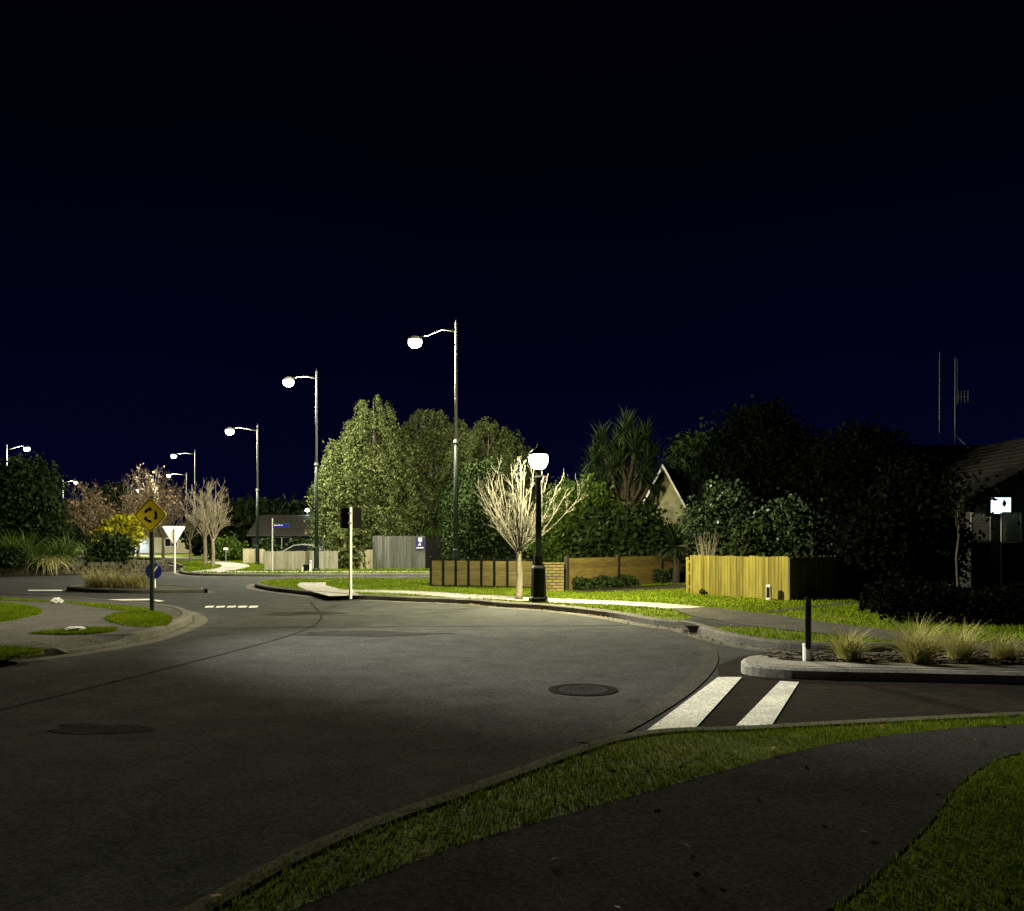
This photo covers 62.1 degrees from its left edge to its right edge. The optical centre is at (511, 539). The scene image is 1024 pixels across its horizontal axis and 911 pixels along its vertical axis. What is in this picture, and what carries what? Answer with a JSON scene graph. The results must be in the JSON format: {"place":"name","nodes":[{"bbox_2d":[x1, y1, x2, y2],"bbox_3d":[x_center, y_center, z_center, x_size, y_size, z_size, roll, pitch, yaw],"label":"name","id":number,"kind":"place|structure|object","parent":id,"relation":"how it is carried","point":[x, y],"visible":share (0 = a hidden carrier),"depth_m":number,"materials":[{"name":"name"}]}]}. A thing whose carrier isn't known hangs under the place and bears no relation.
{"place":"outdoors","nodes":[
{"label":"outdoors","id":0,"kind":"place"},
{"bbox_2d":[0,601,41,621],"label":"grass","id":1,"kind":"structure","parent":0,"point":[10,611],"depth_m":17.29,"materials":[{"name":"green plant"}]},
{"bbox_2d":[0,652,43,659],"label":"verge","id":2,"kind":"structure","parent":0,"point":[18,656],"depth_m":10.85,"materials":[{"name":"green plant"}]},
{"bbox_2d":[0,644,43,657],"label":"grass","id":3,"kind":"structure","parent":2,"relation":"on","point":[9,650],"depth_m":11.13,"materials":[{"name":"green plant"}]},
{"bbox_2d":[28,625,117,634],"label":"grass","id":4,"kind":"structure","parent":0,"point":[87,630],"depth_m":13.51,"materials":[{"name":"green plant"}]},
{"bbox_2d":[0,594,181,646],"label":"footpath","id":5,"kind":"structure","parent":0,"point":[64,615],"depth_m":15.82,"materials":[{"name":"grey concrete"}]},
{"bbox_2d":[27,634,126,649],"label":"path ramp","id":6,"kind":"structure","parent":5,"relation":"on","point":[71,641],"depth_m":12.88,"materials":[{"name":"grey concrete"}]},
{"bbox_2d":[135,496,165,610],"bbox_3d":[-7.371,0.315,17.389,0.693,2.410,0.112,0,0,8],"label":"roundabout sign","id":7,"kind":"object","parent":5,"relation":"on","point":[150,514],"visible":0.97,"depth_m":17.35,"materials":[{"name":"yellow metal"}]},
{"bbox_2d":[0,566,181,576],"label":"road apron","id":8,"kind":"object","parent":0,"point":[170,568],"visible":0.24,"depth_m":38.56,"materials":[{"name":"concrete"}]},
{"bbox_2d":[2,559,147,573],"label":"garden bed","id":9,"kind":"object","parent":8,"relation":"on","point":[83,561],"visible":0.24,"depth_m":48.93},
{"bbox_2d":[0,544,34,568],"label":"shrub","id":10,"kind":"object","parent":9,"relation":"on","point":[16,555],"visible":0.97,"depth_m":37.44,"materials":[{"name":"green plant"}]},
{"bbox_2d":[0,538,73,566],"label":"flax bush","id":11,"kind":"object","parent":9,"relation":"on","point":[31,552],"visible":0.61,"depth_m":38.27,"materials":[{"name":"green plant"}]},
{"bbox_2d":[0,451,84,554],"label":"broadleaf tree","id":12,"kind":"object","parent":9,"relation":"on","point":[29,499],"visible":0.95,"depth_m":42.52,"materials":[{"name":"green plant"}]},
{"bbox_2d":[25,530,107,566],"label":"flax bush","id":13,"kind":"object","parent":9,"relation":"on","point":[64,550],"visible":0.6,"depth_m":40.02,"materials":[{"name":"green plant"}]},
{"bbox_2d":[84,531,139,563],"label":"shrub","id":14,"kind":"object","parent":9,"relation":"on","point":[122,549],"visible":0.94,"depth_m":41.69,"materials":[{"name":"green plant"}]},
{"bbox_2d":[0,557,168,574],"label":"stone wall","id":15,"kind":"structure","parent":8,"relation":"on","point":[137,565],"depth_m":40.15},
{"bbox_2d":[103,610,172,626],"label":"grass","id":16,"kind":"structure","parent":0,"point":[146,618],"depth_m":15.63,"materials":[{"name":"green plant"}]},
{"bbox_2d":[74,584,204,592],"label":"verge","id":17,"kind":"structure","parent":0,"point":[167,587],"depth_m":26.48,"materials":[{"name":"green plant"}]},
{"bbox_2d":[117,566,149,587],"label":"tan grass clump","id":18,"kind":"object","parent":17,"relation":"on","point":[130,582],"visible":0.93,"depth_m":26.39,"materials":[{"name":"beige plant"}]},
{"bbox_2d":[246,515,370,548],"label":"tiled house","id":19,"kind":"structure","parent":0,"point":[296,528],"depth_m":66.28,"materials":[{"name":"tile"}]},
{"bbox_2d":[298,582,357,595],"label":"footpath","id":20,"kind":"structure","parent":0,"point":[318,586],"depth_m":25.76,"materials":[{"name":"concrete"}]},
{"bbox_2d":[74,547,635,573],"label":"verge","id":21,"kind":"structure","parent":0,"point":[179,560],"depth_m":64.52,"materials":[{"name":"green plant"}]},
{"bbox_2d":[69,480,164,546],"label":"distant tree","id":22,"kind":"object","parent":21,"relation":"on","point":[105,488],"visible":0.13,"depth_m":98.11,"materials":[{"name":"brown plant"}]},
{"bbox_2d":[103,469,180,556],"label":"autumn tree","id":23,"kind":"object","parent":21,"relation":"on","point":[133,507],"visible":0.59,"depth_m":61.77,"materials":[{"name":"brown plant"}]},
{"bbox_2d":[130,467,195,557],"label":"autumn tree","id":24,"kind":"object","parent":21,"relation":"on","point":[166,522],"visible":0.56,"depth_m":65.92,"materials":[{"name":"brown plant"}]},
{"bbox_2d":[131,526,201,552],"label":"house","id":25,"kind":"structure","parent":21,"relation":"on","point":[169,546],"depth_m":96.00,"materials":[{"name":"beige paint"}]},
{"bbox_2d":[178,502,224,555],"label":"distant tree","id":26,"kind":"object","parent":21,"relation":"on","point":[196,548],"visible":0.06,"depth_m":78.45,"materials":[{"name":"green plant"}]},
{"bbox_2d":[180,477,228,564],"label":"bare tree","id":27,"kind":"object","parent":21,"relation":"on","point":[204,532],"visible":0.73,"depth_m":49.90,"materials":[{"name":"beige plant"}]},
{"bbox_2d":[193,479,232,566],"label":"bare tree","id":28,"kind":"object","parent":21,"relation":"on","point":[222,524],"visible":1,"depth_m":45.96,"materials":[{"name":"beige plant"}]},
{"bbox_2d":[209,531,248,560],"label":"shrub","id":29,"kind":"object","parent":21,"relation":"on","point":[234,551],"visible":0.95,"depth_m":59.53,"materials":[{"name":"green plant"}]},
{"bbox_2d":[225,423,259,563],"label":"street lamp","id":30,"kind":"object","parent":21,"relation":"on","point":[229,430],"visible":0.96,"depth_m":51.94,"materials":[{"name":"grey metal"}]},
{"bbox_2d":[193,493,293,548],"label":"distant tree","id":31,"kind":"object","parent":21,"relation":"on","point":[242,520],"visible":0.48,"depth_m":70.23,"materials":[{"name":"green plant"}]},
{"bbox_2d":[264,551,337,569],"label":"weathered fence","id":32,"kind":"object","parent":21,"relation":"on","point":[296,559],"visible":0.72,"depth_m":41.87,"materials":[{"name":"beige wood"}]},
{"bbox_2d":[283,369,319,570],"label":"street lamp","id":33,"kind":"object","parent":21,"relation":"on","point":[288,381],"visible":0.96,"depth_m":40.84,"materials":[{"name":"grey metal"}]},
{"bbox_2d":[322,523,371,568],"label":"shrub","id":34,"kind":"object","parent":21,"relation":"on","point":[337,539],"visible":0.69,"depth_m":42.77,"materials":[{"name":"green plant"}]},
{"bbox_2d":[304,394,439,550],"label":"birch tree","id":35,"kind":"object","parent":21,"relation":"on","point":[376,462],"visible":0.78,"depth_m":45.05,"materials":[{"name":"green plant"}]},
{"bbox_2d":[176,558,576,573],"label":"grass","id":36,"kind":"structure","parent":21,"relation":"on","point":[191,563],"depth_m":41.49,"materials":[{"name":"green plant"}]},
{"bbox_2d":[373,535,425,568],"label":"tall fence","id":37,"kind":"object","parent":21,"relation":"on","point":[400,552],"visible":0.85,"depth_m":43.40,"materials":[{"name":"grey wood"}]},
{"bbox_2d":[377,408,487,536],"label":"birch tree","id":38,"kind":"object","parent":21,"relation":"on","point":[431,442],"visible":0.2,"depth_m":48.08,"materials":[{"name":"green plant"}]},
{"bbox_2d":[437,474,484,560],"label":"evergreen tree","id":39,"kind":"object","parent":21,"relation":"on","point":[447,553],"visible":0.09,"depth_m":39.64,"materials":[{"name":"green plant"}]},
{"bbox_2d":[425,537,515,567],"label":"tall fence","id":40,"kind":"object","parent":21,"relation":"on","point":[432,547],"visible":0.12,"depth_m":43.50,"materials":[{"name":"grey wood"}]},
{"bbox_2d":[430,416,542,524],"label":"birch tree","id":41,"kind":"object","parent":21,"relation":"on","point":[471,448],"visible":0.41,"depth_m":46.26,"materials":[{"name":"green plant"}]},
{"bbox_2d":[441,455,533,564],"bbox_3d":[-0.771,-1.047,36.191,4.451,5.130,3.208,0,0,-19],"label":"evergreen tree","id":42,"kind":"object","parent":21,"relation":"on","point":[478,536],"visible":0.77,"depth_m":35.50,"materials":[{"name":"green plant"}]},
{"bbox_2d":[643,464,702,554],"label":"gable house","id":43,"kind":"structure","parent":21,"relation":"on","point":[675,482],"depth_m":34.67,"materials":[{"name":"paint"}]},
{"bbox_2d":[657,417,720,543],"bbox_3d":[8.599,-2.065,38.819,4.704,7.165,4.468,0,0,0],"label":"evergreen tree","id":44,"kind":"object","parent":21,"relation":"on","point":[681,451],"visible":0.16,"depth_m":38.27,"materials":[{"name":"green plant"}]},
{"bbox_2d":[0,546,766,910],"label":"road","id":45,"kind":"structure","parent":0,"point":[240,762],"depth_m":7.45,"materials":[{"name":"grey asphalt"}]},
{"bbox_2d":[0,593,191,661],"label":"kerb","id":46,"kind":"structure","parent":45,"relation":"on","point":[184,618],"depth_m":13.62,"materials":[{"name":"concrete"}]},
{"bbox_2d":[47,723,156,733],"bbox_3d":[-3.459,1.597,7.207,0.931,0.001,0.425,0,0,0],"label":"road patch","id":47,"kind":"object","parent":45,"relation":"on","point":[82,728],"visible":1,"depth_m":7.20,"materials":[{"name":"grey asphalt"}]},
{"bbox_2d":[0,611,207,665],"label":"kerb channel","id":48,"kind":"object","parent":45,"relation":"on","point":[198,620],"visible":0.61,"depth_m":13.23,"materials":[{"name":"concrete"}]},
{"bbox_2d":[67,584,207,593],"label":"kerb","id":49,"kind":"structure","parent":45,"relation":"on","point":[112,590],"depth_m":25.51,"materials":[{"name":"concrete"}]},
{"bbox_2d":[0,602,322,709],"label":"road seam","id":50,"kind":"object","parent":45,"relation":"on","point":[321,617],"visible":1,"depth_m":10.71,"materials":[{"name":"black asphalt"}]},
{"bbox_2d":[50,551,598,576],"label":"kerb","id":51,"kind":"structure","parent":45,"relation":"on","point":[301,575],"depth_m":37.13,"materials":[{"name":"concrete"}]},
{"bbox_2d":[340,507,361,598],"bbox_3d":[-4.193,0.340,22.077,0.560,2.380,0.108,0,0,0],"label":"square sign","id":52,"kind":"object","parent":45,"relation":"on","point":[350,518],"visible":1,"depth_m":22.12,"materials":[{"name":"grey metal"}]},
{"bbox_2d":[292,631,455,635],"bbox_3d":[-2.356,1.595,14.513,2.818,0.001,0.891,0,0,0],"label":"road patch","id":53,"kind":"object","parent":45,"relation":"on","point":[359,633],"visible":1,"depth_m":14.50,"materials":[{"name":"grey asphalt"}]},
{"bbox_2d":[548,683,617,695],"bbox_3d":[0.757,1.594,9.067,0.740,0.010,0.740,0,0,0],"label":"access cover","id":54,"kind":"object","parent":45,"relation":"on","point":[580,689],"visible":1,"depth_m":9.05,"materials":[{"name":"metal"}]},
{"bbox_2d":[179,712,1023,910],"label":"kerb","id":55,"kind":"structure","parent":45,"relation":"on","point":[271,864],"depth_m":4.92,"materials":[{"name":"concrete"}]},
{"bbox_2d":[245,583,991,653],"bbox_3d":[25.257,1.595,23.500,69.483,0.001,31.697,0,0,0],"label":"kerb channel","id":56,"kind":"object","parent":45,"relation":"on","point":[683,632],"visible":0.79,"depth_m":16.64,"materials":[{"name":"concrete"}]},
{"bbox_2d":[255,578,1023,652],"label":"kerb","id":57,"kind":"structure","parent":45,"relation":"on","point":[733,637],"depth_m":16.74,"materials":[{"name":"concrete"}]},
{"bbox_2d":[578,640,717,742],"bbox_3d":[1.992,1.592,9.999,0.632,0.001,7.241,0,0,19],"label":"kerb channel","id":58,"kind":"object","parent":45,"relation":"on","point":[697,676],"visible":0.97,"depth_m":8.48,"materials":[{"name":"grey concrete"}]},
{"bbox_2d":[648,677,741,729],"bbox_3d":[1.930,1.588,8.430,0.353,0.001,3.205,0,0,25],"label":"road marking","id":59,"kind":"object","parent":45,"relation":"on","point":[696,708],"visible":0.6,"depth_m":8.11,"materials":[{"name":"paint"}]},
{"bbox_2d":[697,652,1023,726],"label":"road threshold","id":60,"kind":"object","parent":45,"relation":"on","point":[810,700],"visible":0.5,"depth_m":8.51,"materials":[{"name":"asphalt"}]},
{"bbox_2d":[736,681,798,725],"bbox_3d":[2.595,1.588,8.377,0.272,0.001,2.577,0,0,26],"label":"road marking","id":61,"kind":"object","parent":60,"relation":"on","point":[766,709],"visible":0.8,"depth_m":8.11,"materials":[{"name":"paint"}]},
{"bbox_2d":[741,655,1023,684],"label":"kerb","id":62,"kind":"structure","parent":45,"relation":"on","point":[750,666],"depth_m":9.61,"materials":[{"name":"concrete"}]},
{"bbox_2d":[784,660,1023,669],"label":"kerb top","id":63,"kind":"structure","parent":62,"relation":"on","point":[911,665],"depth_m":9.89,"materials":[{"name":"concrete"}]},
{"bbox_2d":[0,0,1023,531],"label":"sky","id":64,"kind":"structure","parent":0,"point":[673,211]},
{"bbox_2d":[326,590,700,608],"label":"footpath","id":65,"kind":"structure","parent":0,"point":[629,603],"depth_m":21.33,"materials":[{"name":"concrete"}]},
{"bbox_2d":[188,711,1023,910],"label":"verge","id":66,"kind":"structure","parent":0,"point":[934,902],"depth_m":4.60,"materials":[{"name":"plant"}]},
{"bbox_2d":[258,577,1023,642],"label":"verge","id":67,"kind":"structure","parent":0,"point":[803,632],"depth_m":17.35,"materials":[{"name":"plant"}]},
{"bbox_2d":[408,320,459,578],"bbox_3d":[-2.947,-3.445,32.200,1.989,9.890,0.540,0,0,0],"label":"street lamp","id":68,"kind":"object","parent":67,"relation":"on","point":[414,341],"visible":0.91,"depth_m":32.14,"materials":[{"name":"grey metal"}]},
{"bbox_2d":[430,557,533,587],"bbox_3d":[-0.952,1.010,26.550,3.480,0.960,0.075,0,0,17],"label":"panel fence","id":69,"kind":"object","parent":67,"relation":"on","point":[443,572],"visible":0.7,"depth_m":26.57,"materials":[{"name":"brown wood"}]},
{"bbox_2d":[471,457,586,598],"bbox_3d":[0.435,-0.292,21.090,2.841,3.604,3.165,0,0,0],"label":"bare tree","id":70,"kind":"object","parent":67,"relation":"on","point":[517,548],"visible":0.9,"depth_m":21.07,"materials":[{"name":"beige plant"}]},
{"bbox_2d":[528,442,548,602],"bbox_3d":[0.629,-0.410,20.193,0.490,3.820,0.490,0,0,0],"label":"lantern post","id":71,"kind":"object","parent":67,"relation":"on","point":[538,583],"visible":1,"depth_m":20.12,"materials":[{"name":"black metal"}]},
{"bbox_2d":[543,562,564,590],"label":"brick pier","id":72,"kind":"structure","parent":67,"relation":"on","point":[554,572],"depth_m":24.50,"materials":[{"name":"yellow brick"}]},
{"bbox_2d":[522,473,629,563],"bbox_3d":[2.313,-0.489,31.502,3.958,4.014,2.833,0,0,0],"label":"laurel tree","id":73,"kind":"object","parent":67,"relation":"on","point":[555,536],"visible":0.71,"depth_m":31.07,"materials":[{"name":"green plant"}]},
{"bbox_2d":[565,497,671,572],"bbox_3d":[3.847,-0.039,30.455,3.916,3.109,2.498,0,0,12],"label":"shrub","id":74,"kind":"object","parent":67,"relation":"on","point":[600,535],"visible":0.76,"depth_m":30.23,"materials":[{"name":"green plant"}]},
{"bbox_2d":[570,407,669,509],"bbox_3d":[4.139,-1.926,32.933,4.293,6.889,2.959,0,0,0],"label":"cabbage tree","id":75,"kind":"object","parent":67,"relation":"on","point":[630,487],"visible":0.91,"depth_m":32.71,"materials":[{"name":"green plant"}]},
{"bbox_2d":[567,584,685,591],"bbox_3d":[3.718,1.470,25.861,5.291,0.001,2.200,0,0,-30],"label":"garden bed","id":76,"kind":"object","parent":67,"relation":"on","point":[674,586],"visible":0.75,"depth_m":25.76,"materials":[{"name":"green plant"}]},
{"bbox_2d":[570,573,638,589],"bbox_3d":[2.802,1.283,26.351,0.810,0.481,3.356,0,0,40],"label":"hedge","id":77,"kind":"object","parent":76,"relation":"on","point":[622,580],"visible":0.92,"depth_m":26.04,"materials":[{"name":"green plant"}]},
{"bbox_2d":[564,553,697,589],"bbox_3d":[4.245,0.980,28.188,0.110,1.020,8.446,0,0,39],"label":"board fence","id":78,"kind":"object","parent":67,"relation":"on","point":[607,566],"visible":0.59,"depth_m":27.01,"materials":[{"name":"brown wood"}]},
{"bbox_2d":[619,495,681,569],"bbox_3d":[5.176,-0.108,32.426,2.648,3.249,2.340,0,0,0],"label":"shrub","id":79,"kind":"object","parent":67,"relation":"on","point":[650,508],"visible":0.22,"depth_m":31.96,"materials":[{"name":"green plant"}]},
{"bbox_2d":[651,517,694,583],"bbox_3d":[5.471,0.324,28.688,2.240,2.389,2.181,0,0,0],"label":"yucca","id":80,"kind":"object","parent":67,"relation":"on","point":[675,541],"visible":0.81,"depth_m":28.59,"materials":[{"name":"green plant"}]},
{"bbox_2d":[671,472,759,554],"bbox_3d":[6.300,-0.349,25.987,2.696,3.726,2.593,0,0,0],"label":"camellia","id":81,"kind":"object","parent":67,"relation":"on","point":[718,506],"visible":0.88,"depth_m":25.70,"materials":[{"name":"green plant"}]},
{"bbox_2d":[690,555,793,600],"bbox_3d":[5.878,0.954,22.033,0.163,1.113,3.218,0,0,-36],"label":"paling fence","id":82,"kind":"object","parent":67,"relation":"on","point":[741,576],"visible":0.82,"depth_m":21.86,"materials":[{"name":"yellow wood"}]},
{"bbox_2d":[715,515,781,556],"bbox_3d":[6.752,0.396,24.256,1.971,2.237,1.816,0,0,0],"label":"shrub","id":83,"kind":"object","parent":67,"relation":"on","point":[749,543],"visible":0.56,"depth_m":23.95,"materials":[{"name":"green plant"}]},
{"bbox_2d":[676,393,830,554],"bbox_3d":[9.356,-1.914,31.006,6.264,6.875,4.975,0,0,-14],"label":"evergreen tree","id":84,"kind":"object","parent":67,"relation":"on","point":[754,447],"visible":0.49,"depth_m":30.01,"materials":[{"name":"green plant"}]},
{"bbox_2d":[745,487,844,557],"bbox_3d":[8.177,-0.016,24.225,3.034,3.066,2.268,0,0,0],"label":"camellia","id":85,"kind":"object","parent":67,"relation":"on","point":[799,539],"visible":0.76,"depth_m":23.98,"materials":[{"name":"green plant"}]},
{"bbox_2d":[791,555,867,600],"bbox_3d":[8.652,0.955,22.555,5.229,1.111,0.163,0,0,-43],"label":"paling fence","id":86,"kind":"object","parent":67,"relation":"on","point":[811,577],"visible":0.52,"depth_m":21.61,"materials":[{"name":"black wood"}]},
{"bbox_2d":[776,413,944,555],"bbox_3d":[11.933,-1.378,28.923,5.955,5.808,4.784,0,0,0],"label":"evergreen tree","id":87,"kind":"object","parent":67,"relation":"on","point":[836,475],"visible":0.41,"depth_m":28.16,"materials":[{"name":"green plant"}]},
{"bbox_2d":[820,446,992,593],"bbox_3d":[10.280,-0.495,22.508,4.343,4.036,3.008,0,0,0],"label":"evergreen tree","id":88,"kind":"object","parent":67,"relation":"on","point":[891,536],"visible":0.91,"depth_m":21.91,"materials":[{"name":"green plant"}]},
{"bbox_2d":[857,578,1023,624],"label":"dark hedge","id":89,"kind":"object","parent":67,"relation":"on","point":[902,597],"visible":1,"depth_m":15.26,"materials":[{"name":"green plant"}]},
{"bbox_2d":[902,460,1023,585],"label":"young tree","id":90,"kind":"object","parent":67,"relation":"on","point":[962,493],"visible":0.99,"depth_m":18.46,"materials":[{"name":"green plant"}]},
{"bbox_2d":[971,512,991,588],"bbox_3d":[12.621,0.369,22.875,0.565,2.242,0.090,0,0,0],"label":"trellis screen","id":91,"kind":"object","parent":67,"relation":"on","point":[980,579],"visible":0.73,"depth_m":22.88,"materials":[{"name":"white paint"}]},
{"bbox_2d":[1001,512,1021,585],"bbox_3d":[13.428,0.369,22.875,0.565,2.242,0.090,0,0,0],"label":"trellis screen","id":92,"kind":"object","parent":67,"relation":"on","point":[1010,561],"visible":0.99,"depth_m":22.88,"materials":[{"name":"white paint"}]},
{"bbox_2d":[290,724,1023,910],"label":"footpath","id":93,"kind":"structure","parent":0,"point":[770,843],"depth_m":4.32,"materials":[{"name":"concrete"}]},
{"bbox_2d":[675,616,758,627],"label":"driveway","id":94,"kind":"structure","parent":0,"point":[708,622],"depth_m":15.01,"materials":[{"name":"concrete"}]},
{"bbox_2d":[669,607,1023,652],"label":"footpath","id":95,"kind":"structure","parent":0,"point":[757,619],"depth_m":14.92,"materials":[{"name":"grey concrete"}]},
{"bbox_2d":[756,650,1023,670],"bbox_3d":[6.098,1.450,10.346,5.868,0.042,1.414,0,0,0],"label":"mulch","id":96,"kind":"object","parent":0,"point":[827,655],"visible":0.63,"depth_m":10.48,"materials":[{"name":"brown soil"}]},
{"bbox_2d":[802,597,810,660],"bbox_3d":[3.570,1.103,10.300,0.100,0.815,0.250,0,0,22],"label":"marker bollard","id":97,"kind":"object","parent":96,"relation":"on","point":[807,650],"visible":0.96,"depth_m":10.20,"materials":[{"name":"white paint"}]},
{"bbox_2d":[812,621,880,661],"bbox_3d":[4.097,1.231,10.374,0.998,0.499,1.050,0,0,0],"label":"grass tussock","id":98,"kind":"object","parent":96,"relation":"on","point":[848,651],"depth_m":10.28,"materials":[{"name":"plant"}]},
{"bbox_2d":[872,614,966,663],"bbox_3d":[4.852,1.155,10.106,1.352,0.651,1.326,0,0,-42],"label":"grass tussock","id":99,"kind":"object","parent":96,"relation":"on","point":[915,650],"depth_m":10.01,"materials":[{"name":"plant"}]},
{"bbox_2d":[923,619,996,662],"bbox_3d":[5.466,1.215,10.349,1.174,0.530,1.167,0,0,0],"label":"grass tussock","id":100,"kind":"object","parent":96,"relation":"on","point":[961,653],"depth_m":10.26,"materials":[{"name":"plant"}]},
{"bbox_2d":[977,629,1023,662],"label":"grass tussock","id":101,"kind":"object","parent":96,"relation":"on","point":[1008,648],"depth_m":10.24,"materials":[{"name":"plant"}]},
{"bbox_2d":[907,438,1023,587],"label":"trellis house","id":102,"kind":"structure","parent":0,"point":[1004,461],"depth_m":23.63,"materials":[{"name":"tile"}]},
{"bbox_2d":[988,495,1013,515],"bbox_3d":[13.350,-0.940,23.230,0.680,0.560,0.060,0,0,0],"label":"window","id":103,"kind":"structure","parent":102,"relation":"in","point":[996,506],"depth_m":23.22,"materials":[{"name":"white glass"}]},
{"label":"verge","id":104,"kind":"structure","parent":0,"visible":0},
{"bbox_2d":[66,477,122,554],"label":"autumn tree","id":105,"kind":"object","parent":104,"relation":"on","point":[96,510],"visible":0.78,"depth_m":59.70,"materials":[{"name":"brown plant"}]},
{"bbox_2d":[89,510,148,549],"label":"shrub","id":106,"kind":"object","parent":104,"relation":"on","point":[130,526],"visible":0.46,"depth_m":57.56,"materials":[{"name":"yellow plant"}]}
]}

